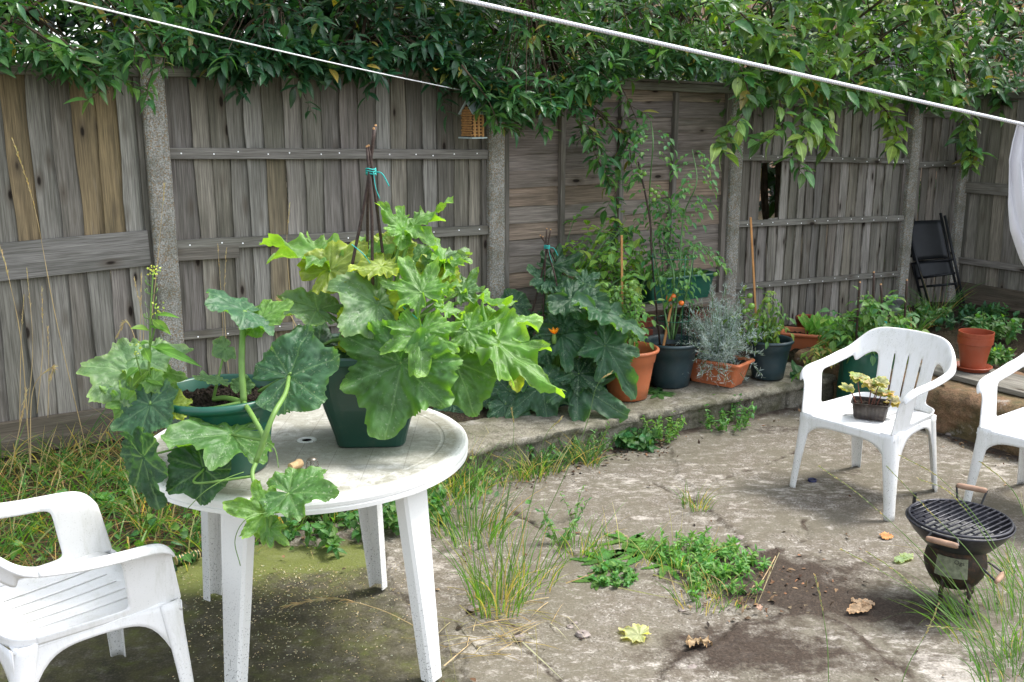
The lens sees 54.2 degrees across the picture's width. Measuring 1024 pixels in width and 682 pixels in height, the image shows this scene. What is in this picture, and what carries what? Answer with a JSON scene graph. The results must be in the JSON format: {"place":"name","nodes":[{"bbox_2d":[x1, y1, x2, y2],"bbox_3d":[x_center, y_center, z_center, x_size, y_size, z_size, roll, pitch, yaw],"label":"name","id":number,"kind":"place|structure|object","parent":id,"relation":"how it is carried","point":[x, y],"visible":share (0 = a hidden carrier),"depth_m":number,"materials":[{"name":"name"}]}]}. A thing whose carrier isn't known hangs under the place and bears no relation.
{"place":"outdoors","nodes":[
{"label":"outdoors","id":0,"kind":"place"},
{"bbox_2d":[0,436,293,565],"bbox_3d":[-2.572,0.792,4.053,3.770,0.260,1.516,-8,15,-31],"label":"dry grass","id":1,"kind":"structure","parent":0,"point":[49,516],"depth_m":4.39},
{"bbox_2d":[0,399,1023,681],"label":"patio","id":2,"kind":"structure","parent":0,"point":[744,475],"depth_m":3.88,"materials":[{"name":"concrete"}]},
{"bbox_2d":[0,491,193,681],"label":"plastic chair","id":3,"kind":"object","parent":2,"relation":"on","point":[90,582],"visible":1,"depth_m":2.93,"materials":[{"name":"plastic"}]},
{"bbox_2d":[168,562,440,681],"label":"seed litter","id":4,"kind":"object","parent":2,"relation":"on","point":[292,615],"visible":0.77,"depth_m":3.76,"materials":[{"name":"yellow plant"}]},
{"bbox_2d":[154,404,467,681],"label":"garden table","id":5,"kind":"object","parent":2,"relation":"on","point":[431,451],"visible":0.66,"depth_m":3.21,"materials":[{"name":"plastic"}]},
{"bbox_2d":[76,289,339,565],"bbox_3d":[-0.828,0.219,2.951,0.934,0.667,0.555,11,17,40],"label":"squash plant","id":6,"kind":"object","parent":5,"relation":"on","point":[216,435],"visible":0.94,"depth_m":2.95,"materials":[{"name":"green plant"}]},
{"bbox_2d":[126,265,200,390],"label":"flowering weed","id":7,"kind":"object","parent":6,"relation":"on","point":[163,348],"visible":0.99,"depth_m":2.97,"materials":[{"name":"green plant"}]},
{"bbox_2d":[259,124,566,447],"bbox_3d":[-0.344,-0.177,3.304,1.004,1.052,0.557,-1,13,-5],"label":"courgette plant","id":8,"kind":"object","parent":5,"relation":"on","point":[396,371],"visible":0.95,"depth_m":3.27,"materials":[{"name":"green plant"}]},
{"bbox_2d":[281,504,394,558],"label":"weed","id":9,"kind":"object","parent":2,"relation":"on","point":[328,536],"visible":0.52,"depth_m":4.34,"materials":[{"name":"green plant"}]},
{"bbox_2d":[280,595,411,624],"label":"grass stalk","id":10,"kind":"object","parent":2,"relation":"on","point":[318,599],"depth_m":3.72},
{"bbox_2d":[382,487,453,534],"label":"weed","id":11,"kind":"object","parent":2,"relation":"on","point":[389,507],"visible":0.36,"depth_m":4.48,"materials":[{"name":"green plant"}]},
{"bbox_2d":[428,426,513,512],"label":"grass tuft","id":12,"kind":"object","parent":2,"relation":"on","point":[475,478],"visible":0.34,"depth_m":4.75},
{"bbox_2d":[386,499,573,618],"bbox_3d":[-0.114,0.818,3.710,0.663,0.388,0.705,-8,15,-31],"label":"grass tuft","id":13,"kind":"object","parent":2,"relation":"on","point":[489,593],"visible":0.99,"depth_m":3.75,"materials":[{"name":"plant"}]},
{"bbox_2d":[428,456,546,550],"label":"grass tuft","id":14,"kind":"object","parent":2,"relation":"on","point":[493,528],"visible":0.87,"depth_m":4.41,"materials":[{"name":"plant"}]},
{"bbox_2d":[441,496,604,602],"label":"grass tuft","id":15,"kind":"object","parent":2,"relation":"on","point":[539,572],"visible":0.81,"depth_m":3.98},
{"bbox_2d":[526,442,574,467],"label":"weed","id":16,"kind":"object","parent":2,"relation":"on","point":[553,446],"visible":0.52,"depth_m":5.22,"materials":[{"name":"green plant"}]},
{"bbox_2d":[540,505,581,546],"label":"weed","id":17,"kind":"object","parent":2,"relation":"on","point":[575,520],"visible":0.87,"depth_m":4.29,"materials":[{"name":"green plant"}]},
{"bbox_2d":[547,503,623,561],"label":"grass tuft","id":18,"kind":"object","parent":2,"relation":"on","point":[593,542],"visible":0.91,"depth_m":4.21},
{"bbox_2d":[559,421,616,458],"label":"weed","id":19,"kind":"object","parent":2,"relation":"on","point":[594,443],"visible":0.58,"depth_m":5.33,"materials":[{"name":"green plant"}]},
{"bbox_2d":[408,553,778,681],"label":"dry straw","id":20,"kind":"object","parent":2,"relation":"on","point":[515,628],"visible":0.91,"depth_m":3.62,"materials":[{"name":"beige plant"}]},
{"bbox_2d":[570,547,633,572],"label":"dandelion","id":21,"kind":"object","parent":2,"relation":"on","point":[608,558],"visible":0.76,"depth_m":4.15,"materials":[{"name":"green plant"}]},
{"bbox_2d":[588,560,638,587],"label":"weed","id":22,"kind":"object","parent":2,"relation":"on","point":[627,574],"visible":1,"depth_m":3.97,"materials":[{"name":"green plant"}]},
{"bbox_2d":[600,530,648,550],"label":"dandelion","id":23,"kind":"object","parent":2,"relation":"on","point":[634,538],"visible":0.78,"depth_m":4.33,"materials":[{"name":"green plant"}]},
{"bbox_2d":[574,506,675,574],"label":"grass tuft","id":24,"kind":"object","parent":2,"relation":"on","point":[648,549],"visible":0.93,"depth_m":4.17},
{"bbox_2d":[618,623,650,642],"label":"fallen leaf","id":25,"kind":"object","parent":2,"relation":"on","point":[634,632],"visible":1,"depth_m":3.55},
{"bbox_2d":[609,534,668,565],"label":"dandelion","id":26,"kind":"object","parent":2,"relation":"on","point":[632,560],"visible":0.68,"depth_m":4.21,"materials":[{"name":"green plant"}]},
{"bbox_2d":[273,303,1023,681],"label":"leaf litter","id":27,"kind":"object","parent":2,"relation":"on","point":[711,521],"visible":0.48,"depth_m":4.18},
{"bbox_2d":[639,411,686,442],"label":"weed","id":28,"kind":"object","parent":2,"relation":"on","point":[679,425],"visible":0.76,"depth_m":5.58,"materials":[{"name":"green plant"}]},
{"bbox_2d":[641,557,690,579],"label":"dandelion","id":29,"kind":"object","parent":2,"relation":"on","point":[662,572],"visible":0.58,"depth_m":4.07,"materials":[{"name":"green plant"}]},
{"bbox_2d":[639,527,717,563],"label":"weed","id":30,"kind":"object","parent":2,"relation":"on","point":[664,542],"visible":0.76,"depth_m":4.21,"materials":[{"name":"green plant"}]},
{"bbox_2d":[626,510,746,578],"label":"grass tuft","id":31,"kind":"object","parent":2,"relation":"on","point":[669,550],"visible":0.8,"depth_m":4.11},
{"bbox_2d":[652,565,740,613],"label":"grass tuft","id":32,"kind":"object","parent":2,"relation":"on","point":[687,590],"visible":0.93,"depth_m":3.78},
{"bbox_2d":[673,481,721,511],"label":"grass tuft","id":33,"kind":"object","parent":2,"relation":"on","point":[683,502],"visible":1,"depth_m":4.70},
{"bbox_2d":[663,526,758,582],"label":"weed","id":34,"kind":"object","parent":2,"relation":"on","point":[699,559],"visible":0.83,"depth_m":4.09,"materials":[{"name":"green plant"}]},
{"bbox_2d":[687,558,759,608],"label":"grass tuft","id":35,"kind":"object","parent":2,"relation":"on","point":[721,589],"visible":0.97,"depth_m":3.84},
{"bbox_2d":[686,555,764,598],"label":"weed","id":36,"kind":"object","parent":2,"relation":"on","point":[733,590],"visible":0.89,"depth_m":3.91,"materials":[{"name":"green plant"}]},
{"bbox_2d":[699,393,756,432],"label":"weed","id":37,"kind":"object","parent":2,"relation":"on","point":[723,422],"visible":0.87,"depth_m":5.80,"materials":[{"name":"green plant"}]},
{"bbox_2d":[695,534,772,579],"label":"weed","id":38,"kind":"object","parent":2,"relation":"on","point":[764,564],"visible":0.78,"depth_m":4.08,"materials":[{"name":"green plant"}]},
{"bbox_2d":[846,601,871,613],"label":"fallen leaf","id":39,"kind":"object","parent":2,"relation":"on","point":[853,608],"visible":1,"depth_m":3.71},
{"bbox_2d":[791,271,929,397],"bbox_3d":[2.189,0.002,6.210,0.621,0.843,0.784,10,16,36],"label":"potato grow bag","id":40,"kind":"object","parent":2,"relation":"on","point":[866,364],"visible":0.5,"depth_m":6.11,"materials":[{"name":"plant"}]},
{"bbox_2d":[789,327,955,521],"bbox_3d":[1.760,0.360,4.835,0.585,0.764,0.606,-11,17,-39],"label":"plastic chair","id":41,"kind":"object","parent":2,"relation":"on","point":[901,424],"visible":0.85,"depth_m":4.84,"materials":[{"name":"plastic"}]},
{"bbox_2d":[838,371,900,420],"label":"potted plant","id":42,"kind":"object","parent":41,"relation":"on","point":[874,408],"visible":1,"depth_m":4.69,"materials":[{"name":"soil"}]},
{"bbox_2d":[817,465,1009,647],"bbox_3d":[1.359,0.736,3.352,0.723,0.682,0.009,0,13,0],"label":"grass stalk","id":43,"kind":"object","parent":2,"relation":"on","point":[919,549],"depth_m":3.35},
{"bbox_2d":[866,551,1009,678],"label":"grass stalk","id":44,"kind":"object","parent":2,"relation":"on","point":[939,609],"depth_m":3.23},
{"bbox_2d":[886,466,1018,643],"bbox_3d":[1.454,0.710,3.295,0.501,0.635,0.008,0,13,0],"label":"grass stalk","id":45,"kind":"object","parent":2,"relation":"on","point":[966,549],"depth_m":3.29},
{"bbox_2d":[882,538,1023,663],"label":"grass tuft","id":46,"kind":"object","parent":2,"relation":"on","point":[970,614],"visible":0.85,"depth_m":3.65,"materials":[{"name":"plant"}]},
{"bbox_2d":[896,495,1023,604],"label":"grass tuft","id":47,"kind":"object","parent":2,"relation":"on","point":[1007,569],"visible":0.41,"depth_m":3.96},
{"bbox_2d":[905,483,1015,614],"bbox_3d":[1.675,0.800,3.781,0.382,0.402,0.433,0,13,0],"label":"charcoal grill","id":48,"kind":"object","parent":2,"relation":"on","point":[953,554],"visible":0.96,"depth_m":3.71,"materials":[{"name":"black metal"}]},
{"bbox_2d":[918,478,1023,621],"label":"grass stalk","id":49,"kind":"object","parent":2,"relation":"on","point":[984,536],"depth_m":3.22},
{"bbox_2d":[924,587,1023,681],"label":"grass tuft","id":50,"kind":"object","parent":2,"relation":"on","point":[977,665],"visible":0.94,"depth_m":3.32,"materials":[{"name":"plant"}]},
{"bbox_2d":[963,353,1023,501],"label":"plastic chair","id":51,"kind":"object","parent":2,"relation":"on","point":[993,428],"visible":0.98,"depth_m":4.64,"materials":[{"name":"plastic"}]},
{"bbox_2d":[0,182,1023,571],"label":"ground","id":52,"kind":"structure","parent":0,"point":[944,330],"depth_m":4.67,"materials":[{"name":"plant"}]},
{"bbox_2d":[0,247,30,469],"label":"grass stalk","id":53,"kind":"object","parent":52,"relation":"on","point":[22,356],"depth_m":3.51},
{"bbox_2d":[0,447,87,487],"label":"weed","id":54,"kind":"object","parent":52,"relation":"on","point":[64,460],"visible":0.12,"depth_m":4.70,"materials":[{"name":"green plant"}]},
{"bbox_2d":[11,138,86,451],"bbox_3d":[-1.721,-0.120,3.769,0.019,1.279,0.406,-1,13,-4],"label":"grass stalk","id":55,"kind":"object","parent":52,"relation":"on","point":[17,154],"depth_m":3.72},
{"bbox_2d":[0,63,166,457],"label":"wooden fence","id":56,"kind":"object","parent":52,"relation":"on","point":[86,173],"visible":0.79,"depth_m":4.79,"materials":[{"name":"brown wood"}]},
{"bbox_2d":[0,0,184,63],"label":"hedge bush","id":57,"kind":"object","parent":52,"relation":"on","point":[62,22],"visible":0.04,"depth_m":6.06,"materials":[{"name":"green plant"}]},
{"bbox_2d":[54,459,146,517],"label":"weed","id":58,"kind":"object","parent":52,"relation":"on","point":[97,463],"visible":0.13,"depth_m":4.54,"materials":[{"name":"green plant"}]},
{"bbox_2d":[0,0,250,113],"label":"overhanging shrub","id":59,"kind":"object","parent":52,"relation":"on","point":[78,65],"visible":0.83,"depth_m":4.51,"materials":[{"name":"green plant"}]},
{"bbox_2d":[135,54,186,376],"bbox_3d":[-1.737,-0.384,5.021,0.114,2.030,0.092,-8,15,-31],"label":"fence post","id":60,"kind":"object","parent":52,"relation":"on","point":[157,153],"visible":0.56,"depth_m":4.92,"materials":[{"name":"concrete"}]},
{"bbox_2d":[0,412,340,568],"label":"broad grass","id":61,"kind":"structure","parent":52,"relation":"on","point":[22,460],"depth_m":4.36,"materials":[{"name":"plant"}]},
{"bbox_2d":[1,456,539,566],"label":"ground cover","id":62,"kind":"object","parent":52,"relation":"on","point":[188,556],"visible":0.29,"depth_m":4.22,"materials":[{"name":"green plant"}]},
{"bbox_2d":[163,66,488,377],"bbox_3d":[-0.925,-0.536,5.510,1.814,1.905,0.068,-8,15,-31],"label":"wooden fence","id":63,"kind":"object","parent":52,"relation":"on","point":[266,142],"visible":0.56,"depth_m":5.31,"materials":[{"name":"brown wood"}]},
{"bbox_2d":[458,101,486,138],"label":"insect house","id":64,"kind":"structure","parent":63,"relation":"attached to","point":[472,128],"depth_m":5.55,"materials":[{"name":"brown wood"}]},
{"bbox_2d":[97,0,561,235],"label":"hedge bush","id":65,"kind":"object","parent":52,"relation":"on","point":[330,9],"depth_m":6.60,"materials":[{"name":"green plant"}]},
{"bbox_2d":[143,0,524,132],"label":"overhanging shrub","id":66,"kind":"object","parent":52,"relation":"on","point":[283,25],"visible":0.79,"depth_m":5.15,"materials":[{"name":"green plant"}]},
{"bbox_2d":[63,0,460,89],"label":"washing line","id":67,"kind":"object","parent":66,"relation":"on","point":[96,7],"visible":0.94,"depth_m":3.38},
{"bbox_2d":[486,69,504,310],"bbox_3d":[-0.105,-0.622,6.005,0.107,1.950,0.092,-8,15,-31],"label":"fence post","id":68,"kind":"object","parent":52,"relation":"on","point":[495,174],"visible":0.52,"depth_m":5.93,"materials":[{"name":"concrete"}]},
{"bbox_2d":[394,0,743,266],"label":"overhanging shrub","id":69,"kind":"object","parent":52,"relation":"on","point":[587,80],"visible":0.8,"depth_m":5.82,"materials":[{"name":"green plant"}]},
{"bbox_2d":[559,196,658,368],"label":"potato plant","id":70,"kind":"object","parent":52,"relation":"on","point":[592,262],"visible":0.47,"depth_m":6.02,"materials":[{"name":"green plant"}]},
{"bbox_2d":[505,71,732,357],"bbox_3d":[0.708,-0.746,6.499,1.811,1.905,0.075,-8,15,-31],"label":"wooden fence","id":71,"kind":"object","parent":52,"relation":"on","point":[549,185],"visible":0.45,"depth_m":6.41,"materials":[{"name":"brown wood"}]},
{"bbox_2d":[443,0,822,216],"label":"hedge bush","id":72,"kind":"object","parent":52,"relation":"on","point":[771,180],"visible":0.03,"depth_m":8.64,"materials":[{"name":"green plant"}]},
{"bbox_2d":[434,362,836,485],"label":"retaining wall","id":73,"kind":"structure","parent":52,"relation":"on","point":[690,400],"depth_m":5.62,"materials":[{"name":"concrete"}]},
{"bbox_2d":[432,228,645,422],"bbox_3d":[0.136,-0.070,5.682,1.212,1.126,0.724,0,13,0],"label":"courgette plant","id":74,"kind":"object","parent":73,"relation":"on","point":[566,330],"visible":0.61,"depth_m":5.55,"materials":[{"name":"green plant"}]},
{"bbox_2d":[590,235,664,401],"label":"tomato plant","id":75,"kind":"object","parent":73,"relation":"on","point":[642,364],"visible":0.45,"depth_m":5.74,"materials":[{"name":"green plant"}]},
{"bbox_2d":[648,387,674,398],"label":"dandelion","id":76,"kind":"object","parent":73,"relation":"on","point":[659,392],"visible":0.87,"depth_m":5.96,"materials":[{"name":"green plant"}]},
{"bbox_2d":[622,122,732,388],"bbox_3d":[0.974,-0.500,5.973,0.682,1.582,0.418,0,13,0],"label":"tomato plant","id":77,"kind":"object","parent":73,"relation":"on","point":[672,365],"visible":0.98,"depth_m":5.96,"materials":[{"name":"green plant"}]},
{"bbox_2d":[675,282,779,387],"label":"silver herb plant","id":78,"kind":"object","parent":73,"relation":"on","point":[716,361],"visible":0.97,"depth_m":6.09,"materials":[{"name":"plant"}]},
{"bbox_2d":[722,217,795,380],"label":"tomato plant","id":79,"kind":"object","parent":73,"relation":"on","point":[773,359],"visible":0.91,"depth_m":6.17,"materials":[{"name":"green plant"}]},
{"bbox_2d":[612,426,662,452],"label":"weed","id":80,"kind":"object","parent":52,"relation":"on","point":[644,439],"visible":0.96,"depth_m":5.49,"materials":[{"name":"green plant"}]},
{"bbox_2d":[624,291,731,349],"bbox_3d":[1.067,-0.073,6.702,0.840,0.426,0.240,-8,15,-31],"label":"plank shelf","id":81,"kind":"object","parent":52,"relation":"on","point":[648,307],"visible":0.11,"depth_m":6.65,"materials":[{"name":"grey wood"}]},
{"bbox_2d":[634,266,714,303],"bbox_3d":[1.067,-0.389,6.629,0.600,0.217,0.230,-8,15,-31],"label":"green trough","id":82,"kind":"object","parent":81,"relation":"on","point":[703,285],"visible":0.4,"depth_m":6.58,"materials":[{"name":"plastic"}]},
{"bbox_2d":[721,71,746,338],"bbox_3d":[1.527,-0.874,6.985,0.107,1.960,0.092,-8,15,-31],"label":"fence post","id":83,"kind":"object","parent":52,"relation":"on","point":[733,216],"visible":0.53,"depth_m":6.95,"materials":[{"name":"concrete"}]},
{"bbox_2d":[524,0,1023,206],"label":"neighbouring house","id":84,"kind":"structure","parent":52,"relation":"on","point":[750,6],"depth_m":16.14,"materials":[{"name":"paint"}]},
{"bbox_2d":[780,312,848,350],"bbox_3d":[2.089,-0.052,6.796,0.503,0.274,0.277,5,14,21],"label":"lettuce trough","id":85,"kind":"object","parent":52,"relation":"on","point":[803,339],"visible":0.52,"depth_m":6.74,"materials":[{"name":"ceramic"}]},
{"bbox_2d":[619,0,1019,244],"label":"overhanging shrub","id":86,"kind":"object","parent":52,"relation":"on","point":[764,44],"visible":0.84,"depth_m":6.76,"materials":[{"name":"green plant"}]},
{"bbox_2d":[735,99,912,332],"bbox_3d":[2.332,-0.942,7.489,1.794,1.706,0.068,-8,15,-31],"label":"wooden fence","id":87,"kind":"object","parent":52,"relation":"on","point":[850,203],"visible":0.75,"depth_m":7.51,"materials":[{"name":"grey wood"}]},
{"bbox_2d":[703,0,1023,224],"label":"hedge bush","id":88,"kind":"object","parent":52,"relation":"on","point":[951,11],"visible":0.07,"depth_m":10.17,"materials":[{"name":"green plant"}]},
{"bbox_2d":[793,347,1023,455],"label":"retaining wall","id":89,"kind":"structure","parent":52,"relation":"on","point":[955,405],"depth_m":5.71,"materials":[{"name":"stone"}]},
{"bbox_2d":[918,360,1023,397],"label":"loose plank","id":90,"kind":"object","parent":89,"relation":"on","point":[1012,384],"depth_m":5.81,"materials":[{"name":"grey wood"}]},
{"bbox_2d":[956,361,992,372],"bbox_3d":[2.758,0.158,5.999,0.220,0.030,0.220,0,13,0],"label":"pot saucer","id":91,"kind":"object","parent":90,"relation":"on","point":[988,367],"visible":0.58,"depth_m":5.93,"materials":[{"name":"ceramic"}]},
{"bbox_2d":[957,334,993,368],"bbox_3d":[2.758,0.068,5.978,0.202,0.195,0.202,0,13,0],"label":"plant pot","id":92,"kind":"object","parent":91,"relation":"on","point":[973,354],"visible":0.88,"depth_m":5.91,"materials":[{"name":"ceramic"}]},
{"bbox_2d":[958,328,994,339],"bbox_3d":[2.760,0.038,5.971,0.199,0.195,0.199,0,13,0],"label":"plant pot","id":93,"kind":"object","parent":92,"relation":"in","point":[976,333],"visible":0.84,"depth_m":5.96,"materials":[{"name":"ceramic"}]},
{"bbox_2d":[795,0,1023,179],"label":"overhanging shrub","id":94,"kind":"object","parent":52,"relation":"on","point":[979,69],"visible":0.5,"depth_m":7.96,"materials":[{"name":"green plant"}]},
{"bbox_2d":[895,96,923,296],"bbox_3d":[3.142,-1.040,7.974,0.102,1.780,0.092,-8,15,-31],"label":"fence post","id":95,"kind":"object","parent":52,"relation":"on","point":[911,174],"visible":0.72,"depth_m":7.91,"materials":[{"name":"concrete"}]},
{"bbox_2d":[888,296,947,331],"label":"grass tuft","id":96,"kind":"object","parent":52,"relation":"on","point":[921,326],"visible":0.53,"depth_m":7.22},
{"bbox_2d":[900,303,951,327],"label":"weed","id":97,"kind":"object","parent":52,"relation":"on","point":[919,310],"visible":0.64,"depth_m":7.37,"materials":[{"name":"green plant"}]},
{"bbox_2d":[907,111,963,305],"bbox_3d":[3.421,-1.050,8.157,0.556,1.615,0.068,-8,15,-31],"label":"wooden fence","id":98,"kind":"object","parent":52,"relation":"on","point":[939,196],"visible":0.52,"depth_m":8.12,"materials":[{"name":"grey wood"}]},
{"bbox_2d":[911,213,964,305],"bbox_3d":[3.370,-0.638,8.040,0.591,0.775,0.172,9,16,34],"label":"folded chair","id":99,"kind":"object","parent":52,"relation":"on","point":[928,240],"visible":0.94,"depth_m":8.03,"materials":[{"name":"black metal"}]},
{"bbox_2d":[892,276,986,315],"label":"grass tuft","id":100,"kind":"object","parent":52,"relation":"on","point":[952,300],"visible":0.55,"depth_m":7.64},
{"bbox_2d":[928,310,974,330],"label":"weed","id":101,"kind":"object","parent":52,"relation":"on","point":[952,321],"visible":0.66,"depth_m":7.33,"materials":[{"name":"green plant"}]},
{"bbox_2d":[945,99,974,301],"bbox_3d":[3.703,-1.114,8.314,0.102,1.770,0.092,-8,15,-31],"label":"fence post","id":102,"kind":"object","parent":52,"relation":"on","point":[958,216],"visible":0.47,"depth_m":8.29,"materials":[{"name":"concrete"}]},
{"bbox_2d":[954,301,1003,318],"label":"weed","id":103,"kind":"object","parent":52,"relation":"on","point":[969,310],"visible":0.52,"depth_m":7.72,"materials":[{"name":"green plant"}]},
{"bbox_2d":[956,92,1023,312],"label":"wooden fence","id":104,"kind":"object","parent":52,"relation":"on","point":[989,255],"visible":0.64,"depth_m":8.10,"materials":[{"name":"grey wood"}]},
{"bbox_2d":[965,311,1023,344],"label":"weed","id":105,"kind":"object","parent":52,"relation":"on","point":[999,329],"visible":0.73,"depth_m":6.85,"materials":[{"name":"green plant"}]},
{"bbox_2d":[976,302,1019,322],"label":"weed","id":106,"kind":"object","parent":52,"relation":"on","point":[994,310],"visible":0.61,"depth_m":7.53,"materials":[{"name":"green plant"}]},
{"bbox_2d":[987,342,1016,366],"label":"weed","id":107,"kind":"object","parent":52,"relation":"on","point":[998,356],"visible":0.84,"depth_m":6.17,"materials":[{"name":"green plant"}]},
{"bbox_2d":[456,0,1023,125],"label":"washing line","id":108,"kind":"object","parent":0,"point":[610,32],"visible":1,"depth_m":1.61,"materials":[{"name":"plastic"}]},
{"bbox_2d":[1008,125,1023,265],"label":"white cloth","id":109,"kind":"object","parent":108,"relation":"hanging from","point":[1016,193],"visible":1,"depth_m":1.92,"materials":[{"name":"fabric"}]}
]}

